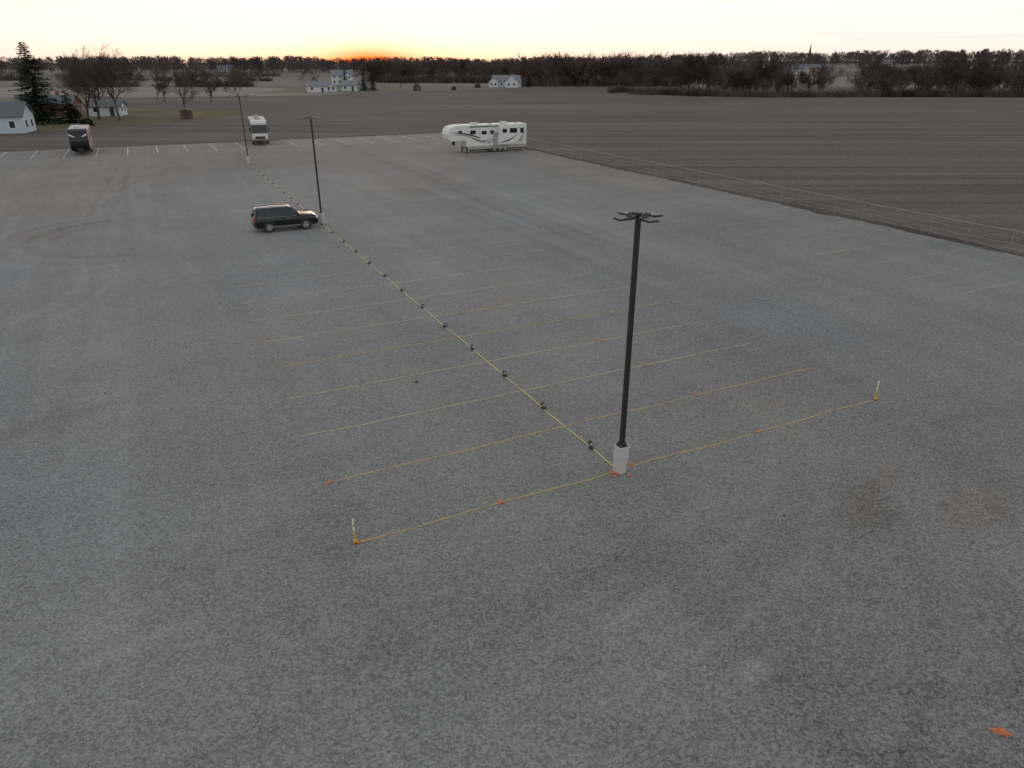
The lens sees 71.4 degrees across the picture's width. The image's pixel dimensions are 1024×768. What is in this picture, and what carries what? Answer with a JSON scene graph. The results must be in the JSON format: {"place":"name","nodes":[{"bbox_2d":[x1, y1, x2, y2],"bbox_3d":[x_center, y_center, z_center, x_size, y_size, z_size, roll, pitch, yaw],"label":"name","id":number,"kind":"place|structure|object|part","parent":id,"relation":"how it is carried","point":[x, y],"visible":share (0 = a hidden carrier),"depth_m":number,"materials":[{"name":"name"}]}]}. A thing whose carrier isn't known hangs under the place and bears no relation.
{"place":"outdoors","nodes":[
{"label":"outdoors","id":0,"kind":"place"},
{"bbox_2d":[0,98,130,101],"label":"pasture","id":1,"kind":"structure","parent":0,"point":[10,99],"depth_m":257.46,"materials":[{"name":"plant"}]},
{"bbox_2d":[84,100,127,115],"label":"white garage","id":2,"kind":"structure","parent":0,"point":[106,107],"depth_m":177.19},
{"bbox_2d":[109,107,114,115],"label":"door","id":3,"kind":"structure","parent":2,"relation":"in","point":[111,109],"depth_m":177.17,"materials":[{"name":"wood"}]},
{"bbox_2d":[13,108,242,133],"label":"lawn","id":4,"kind":"structure","parent":0,"point":[135,116],"depth_m":173.08,"materials":[{"name":"plant"}]},
{"bbox_2d":[0,105,36,133],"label":"walls","id":5,"kind":"structure","parent":4,"relation":"on","point":[20,124],"depth_m":133.96,"materials":[{"name":"white paint"}]},
{"bbox_2d":[0,101,35,117],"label":"roof","id":6,"kind":"structure","parent":5,"relation":"on","point":[8,109],"depth_m":133.85,"materials":[{"name":"grey"}]},
{"bbox_2d":[8,118,31,128],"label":"window trim","id":7,"kind":"structure","parent":5,"relation":"attached to","point":[15,125],"depth_m":133.73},
{"bbox_2d":[8,119,33,127],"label":"windows","id":8,"kind":"structure","parent":5,"relation":"attached to","point":[11,124],"depth_m":133.54,"materials":[{"name":"black glass"}]},
{"bbox_2d":[8,42,77,124],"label":"pine tree","id":9,"kind":"object","parent":4,"relation":"on","point":[35,104],"visible":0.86,"depth_m":152.05,"materials":[{"name":"green plant"}]},
{"bbox_2d":[42,97,82,114],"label":"walls","id":10,"kind":"structure","parent":4,"relation":"on","point":[76,102],"depth_m":183.74,"materials":[{"name":"red brick"}]},
{"bbox_2d":[13,95,82,104],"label":"roof","id":11,"kind":"structure","parent":10,"relation":"on","point":[57,97],"depth_m":181.11,"materials":[{"name":"grey"}]},
{"bbox_2d":[58,91,83,123],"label":"pine tree","id":12,"kind":"object","parent":4,"relation":"on","point":[69,116],"visible":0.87,"depth_m":156.70,"materials":[{"name":"green plant"}]},
{"bbox_2d":[56,54,114,99],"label":"bare tree","id":13,"kind":"object","parent":4,"relation":"on","point":[98,95],"visible":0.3,"depth_m":187.15,"materials":[{"name":"brown plant"}]},
{"bbox_2d":[48,39,124,119],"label":"bare tree","id":14,"kind":"object","parent":4,"relation":"on","point":[79,74],"visible":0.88,"depth_m":160.74,"materials":[{"name":"brown plant"}]},
{"bbox_2d":[79,118,95,125],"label":"evergreen shrub","id":15,"kind":"object","parent":4,"relation":"on","point":[84,121],"visible":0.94,"depth_m":150.06,"materials":[{"name":"green plant"}]},
{"bbox_2d":[59,49,115,116],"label":"bare tree","id":16,"kind":"object","parent":4,"relation":"on","point":[86,101],"visible":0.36,"depth_m":170.35,"materials":[{"name":"brown plant"}]},
{"bbox_2d":[85,48,147,120],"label":"bare tree","id":17,"kind":"object","parent":4,"relation":"on","point":[106,72],"visible":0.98,"depth_m":161.83,"materials":[{"name":"brown plant"}]},
{"bbox_2d":[161,64,201,109],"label":"bare tree","id":18,"kind":"object","parent":4,"relation":"on","point":[184,95],"visible":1,"depth_m":189.09,"materials":[{"name":"brown plant"}]},
{"bbox_2d":[179,108,193,118],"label":"garden shed","id":19,"kind":"structure","parent":4,"relation":"on","point":[186,114],"depth_m":168.70,"materials":[{"name":"brown wood"}]},
{"bbox_2d":[184,111,188,118],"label":"door","id":20,"kind":"structure","parent":19,"relation":"in","point":[186,116],"depth_m":168.66,"materials":[{"name":"brown wood"}]},
{"bbox_2d":[0,87,352,97],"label":"stubble field","id":21,"kind":"structure","parent":0,"point":[140,92],"depth_m":317.70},
{"bbox_2d":[0,132,441,151],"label":"verge","id":22,"kind":"structure","parent":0,"point":[222,142],"depth_m":119.08,"materials":[{"name":"soil"}]},
{"bbox_2d":[305,81,336,91],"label":"farm garage","id":23,"kind":"structure","parent":0,"point":[318,86],"depth_m":319.09,"materials":[{"name":"white"}]},
{"bbox_2d":[254,87,559,92],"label":"farmstead lawn","id":24,"kind":"structure","parent":0,"point":[389,89],"depth_m":352.52,"materials":[{"name":"green plant"}]},
{"bbox_2d":[297,66,319,86],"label":"bare tree","id":25,"kind":"object","parent":24,"relation":"on","point":[304,72],"visible":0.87,"depth_m":354.14,"materials":[{"name":"brown plant"}]},
{"bbox_2d":[340,70,347,87],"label":"spruce tree","id":26,"kind":"object","parent":24,"relation":"on","point":[344,73],"visible":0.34,"depth_m":352.88,"materials":[{"name":"green plant"}]},
{"bbox_2d":[340,80,359,90],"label":"white cottage","id":27,"kind":"structure","parent":24,"relation":"on","point":[349,85],"depth_m":331.90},
{"bbox_2d":[359,69,370,90],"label":"spruce tree","id":28,"kind":"object","parent":24,"relation":"on","point":[364,88],"visible":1,"depth_m":335.84,"materials":[{"name":"green plant"}]},
{"bbox_2d":[368,73,377,90],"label":"spruce tree","id":29,"kind":"object","parent":24,"relation":"on","point":[372,83],"visible":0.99,"depth_m":337.01,"materials":[{"name":"green plant"}]},
{"bbox_2d":[387,59,405,86],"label":"bare tree","id":30,"kind":"object","parent":24,"relation":"on","point":[398,74],"visible":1,"depth_m":378.40,"materials":[{"name":"brown plant"}]},
{"bbox_2d":[413,83,420,90],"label":"evergreen shrub","id":31,"kind":"object","parent":24,"relation":"on","point":[415,85],"visible":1,"depth_m":336.69,"materials":[{"name":"green plant"}]},
{"bbox_2d":[489,76,520,87],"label":"walls","id":32,"kind":"structure","parent":24,"relation":"on","point":[511,80],"depth_m":379.76,"materials":[{"name":"white"}]},
{"bbox_2d":[491,75,521,81],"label":"roof","id":33,"kind":"structure","parent":32,"relation":"on","point":[498,78],"depth_m":384.15,"materials":[{"name":"grey"}]},
{"bbox_2d":[525,74,532,86],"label":"spruce tree","id":34,"kind":"object","parent":24,"relation":"on","point":[528,83],"visible":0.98,"depth_m":390.17,"materials":[{"name":"green plant"}]},
{"bbox_2d":[9,277,1009,735],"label":"loose stones","id":35,"kind":"object","parent":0,"point":[643,507],"visible":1,"depth_m":23.66,"materials":[{"name":"grey stone"}]},
{"bbox_2d":[0,133,1023,767],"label":"gravel parking lot","id":36,"kind":"structure","parent":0,"point":[192,575],"depth_m":23.09,"materials":[{"name":"grey gravel"}]},
{"bbox_2d":[67,125,92,155],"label":"travel trailer","id":37,"kind":"object","parent":36,"relation":"on","point":[80,138],"visible":1,"depth_m":101.67,"materials":[{"name":"brown metal"}]},
{"bbox_2d":[0,135,440,158],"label":"back row stall stripes","id":38,"kind":"object","parent":36,"relation":"on","point":[210,144],"visible":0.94,"depth_m":111.70,"materials":[{"name":"white paint"}]},
{"bbox_2d":[233,95,250,162],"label":"light pole","id":39,"kind":"object","parent":36,"relation":"on","point":[247,155],"visible":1,"depth_m":92.80,"materials":[{"name":"metal"}]},
{"bbox_2d":[248,115,268,143],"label":"motorhome","id":40,"kind":"object","parent":36,"relation":"on","point":[258,127],"visible":1,"depth_m":114.20,"materials":[{"name":"white metal"}]},
{"bbox_2d":[251,203,318,232],"bbox_3d":[-18.117,-13.341,56.727,4.926,1.931,2.299,-11,27,-24],"label":"suv","id":41,"kind":"object","parent":36,"relation":"on","point":[269,218],"visible":1,"depth_m":55.82,"materials":[{"name":"black paint"}]},
{"bbox_2d":[301,116,324,223],"bbox_3d":[-15.691,-17.026,57.155,1.273,8.395,1.273,8,25,17],"label":"light pole","id":42,"kind":"object","parent":36,"relation":"on","point":[321,216],"visible":0.99,"depth_m":57.20,"materials":[{"name":"metal"}]},
{"bbox_2d":[352,518,360,544],"bbox_3d":[-4.343,4.046,19.593,0.188,0.800,0.235,18,30,34],"label":"marker post","id":43,"kind":"object","parent":36,"relation":"on","point":[355,542],"visible":1,"depth_m":19.64,"materials":[{"name":"white plastic"}]},
{"bbox_2d":[250,164,593,448],"bbox_3d":[-15.569,-13.171,58.530,0.356,0.116,83.327,-11,27,-24],"label":"rope sandbag row","id":44,"kind":"object","parent":36,"relation":"on","point":[590,442],"visible":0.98,"depth_m":33.17,"materials":[{"name":"black fabric"}]},
{"bbox_2d":[251,165,612,465],"bbox_3d":[-15.739,-13.233,58.781,0.173,0.001,87.100,-11,27,-24],"label":"rope","id":45,"kind":"object","parent":36,"relation":"on","point":[474,350],"visible":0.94,"depth_m":31.74,"materials":[{"name":"yellow fabric"}]},
{"bbox_2d":[442,121,526,152],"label":"fifth wheel trailer","id":46,"kind":"object","parent":36,"relation":"on","point":[493,137],"visible":1,"depth_m":104.97,"materials":[{"name":"white plastic"}]},
{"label":"windows","id":47,"kind":"part","parent":46,"relation":"part of","materials":[{"name":"black glass"}]},
{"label":"entry door","id":48,"kind":"part","parent":46,"relation":"part of","materials":[{"name":"white plastic"}]},
{"bbox_2d":[229,240,748,435],"bbox_3d":[-3.358,-4.498,39.474,21.141,0.001,24.307,-11,27,-24],"label":"stall stripe row","id":49,"kind":"object","parent":36,"relation":"on","point":[454,313],"visible":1,"depth_m":34.38,"materials":[{"name":"yellow paint"}]},
{"bbox_2d":[183,163,873,541],"bbox_3d":[-13.256,-12.777,57.809,21.170,0.001,82.961,-11,27,-24],"label":"stall stripe row","id":50,"kind":"object","parent":36,"relation":"on","point":[531,433],"visible":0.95,"depth_m":26.43,"materials":[{"name":"yellow paint"}]},
{"bbox_2d":[259,284,1011,737],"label":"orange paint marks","id":51,"kind":"object","parent":36,"relation":"on","point":[1001,730],"visible":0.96,"depth_m":21.55,"materials":[{"name":"paint"}]},
{"bbox_2d":[613,211,662,473],"bbox_3d":[3.536,-0.969,21.592,1.273,8.395,1.273,8,25,17],"label":"light pole","id":52,"kind":"object","parent":36,"relation":"on","point":[621,455],"visible":1,"depth_m":21.32,"materials":[{"name":"metal"}]},
{"bbox_2d":[873,381,879,400],"bbox_3d":[14.360,0.253,27.992,0.188,0.800,0.235,18,30,34],"label":"marker post","id":53,"kind":"object","parent":36,"relation":"on","point":[875,398],"visible":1,"depth_m":28.02,"materials":[{"name":"white plastic"}]},
{"bbox_2d":[0,61,1023,256],"bbox_3d":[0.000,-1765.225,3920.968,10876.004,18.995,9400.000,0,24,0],"label":"ground","id":54,"kind":"structure","parent":0,"point":[956,159],"depth_m":136.26,"materials":[{"name":"soil"}]},
{"bbox_2d":[151,74,171,99],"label":"bare tree","id":55,"kind":"object","parent":54,"relation":"on","point":[153,78],"visible":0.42,"depth_m":249.83,"materials":[{"name":"brown plant"}]},
{"bbox_2d":[152,71,172,101],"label":"bare tree","id":56,"kind":"object","parent":54,"relation":"on","point":[160,85],"visible":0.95,"depth_m":239.63,"materials":[{"name":"brown plant"}]},
{"bbox_2d":[0,63,358,86],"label":"field hedgerow","id":57,"kind":"object","parent":54,"relation":"on","point":[247,80],"visible":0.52,"depth_m":401.07,"materials":[{"name":"brown plant"}]},
{"bbox_2d":[182,69,203,100],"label":"bare tree","id":58,"kind":"object","parent":54,"relation":"on","point":[193,79],"visible":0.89,"depth_m":247.07,"materials":[{"name":"brown plant"}]},
{"bbox_2d":[201,71,216,101],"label":"bare tree","id":59,"kind":"object","parent":54,"relation":"on","point":[210,88],"visible":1,"depth_m":241.24,"materials":[{"name":"brown plant"}]},
{"bbox_2d":[217,65,233,71],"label":"distant farmhouse","id":60,"kind":"object","parent":54,"relation":"on","point":[224,66],"visible":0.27,"depth_m":819.54,"materials":[{"name":"white"}]},
{"bbox_2d":[221,73,250,98],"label":"bare tree","id":61,"kind":"object","parent":54,"relation":"on","point":[233,82],"visible":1,"depth_m":253.59,"materials":[{"name":"brown plant"}]},
{"bbox_2d":[330,68,353,84],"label":"white farmhouse","id":62,"kind":"object","parent":54,"relation":"on","point":[336,76],"visible":0.58,"depth_m":427.91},
{"bbox_2d":[356,58,526,82],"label":"hedgerow trees","id":63,"kind":"object","parent":54,"relation":"on","point":[379,69],"visible":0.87,"depth_m":497.09,"materials":[{"name":"brown plant"}]},
{"bbox_2d":[0,48,1023,72],"bbox_3d":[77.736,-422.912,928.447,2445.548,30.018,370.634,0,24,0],"label":"distant treeline","id":64,"kind":"object","parent":54,"relation":"on","point":[295,63],"visible":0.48,"depth_m":841.56,"materials":[{"name":"brown plant"}]},
{"bbox_2d":[515,64,534,78],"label":"bare tree","id":65,"kind":"object","parent":54,"relation":"on","point":[520,70],"visible":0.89,"depth_m":400.21,"materials":[{"name":"brown plant"}]},
{"bbox_2d":[514,50,693,86],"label":"woodlot","id":66,"kind":"object","parent":54,"relation":"on","point":[565,71],"visible":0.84,"depth_m":401.58,"materials":[{"name":"brown plant"}]},
{"bbox_2d":[789,66,808,73],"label":"distant farmhouse","id":67,"kind":"object","parent":54,"relation":"on","point":[804,67],"visible":0.3,"depth_m":655.59,"materials":[{"name":"white"}]},
{"bbox_2d":[799,64,823,71],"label":"distant farmhouse","id":68,"kind":"object","parent":54,"relation":"on","point":[811,67],"visible":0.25,"depth_m":690.83,"materials":[{"name":"red brick"}]},
{"bbox_2d":[604,48,1023,97],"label":"creekside trees","id":69,"kind":"object","parent":54,"relation":"on","point":[882,77],"visible":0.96,"depth_m":308.41,"materials":[{"name":"brown plant"}]},
{"bbox_2d":[806,46,826,64],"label":"church","id":70,"kind":"structure","parent":54,"relation":"on","point":[824,62],"depth_m":988.32,"materials":[{"name":"grey"}]},
{"bbox_2d":[872,59,893,65],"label":"distant farmhouse","id":71,"kind":"object","parent":54,"relation":"on","point":[885,60],"visible":0.07,"depth_m":817.27,"materials":[{"name":"white"}]},
{"bbox_2d":[0,0,1023,62],"label":"sky","id":72,"kind":"structure","parent":0,"point":[490,30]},
{"bbox_2d":[523,147,1023,256],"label":"verge","id":73,"kind":"structure","parent":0,"point":[838,214],"depth_m":65.69,"materials":[{"name":"soil"}]}
]}

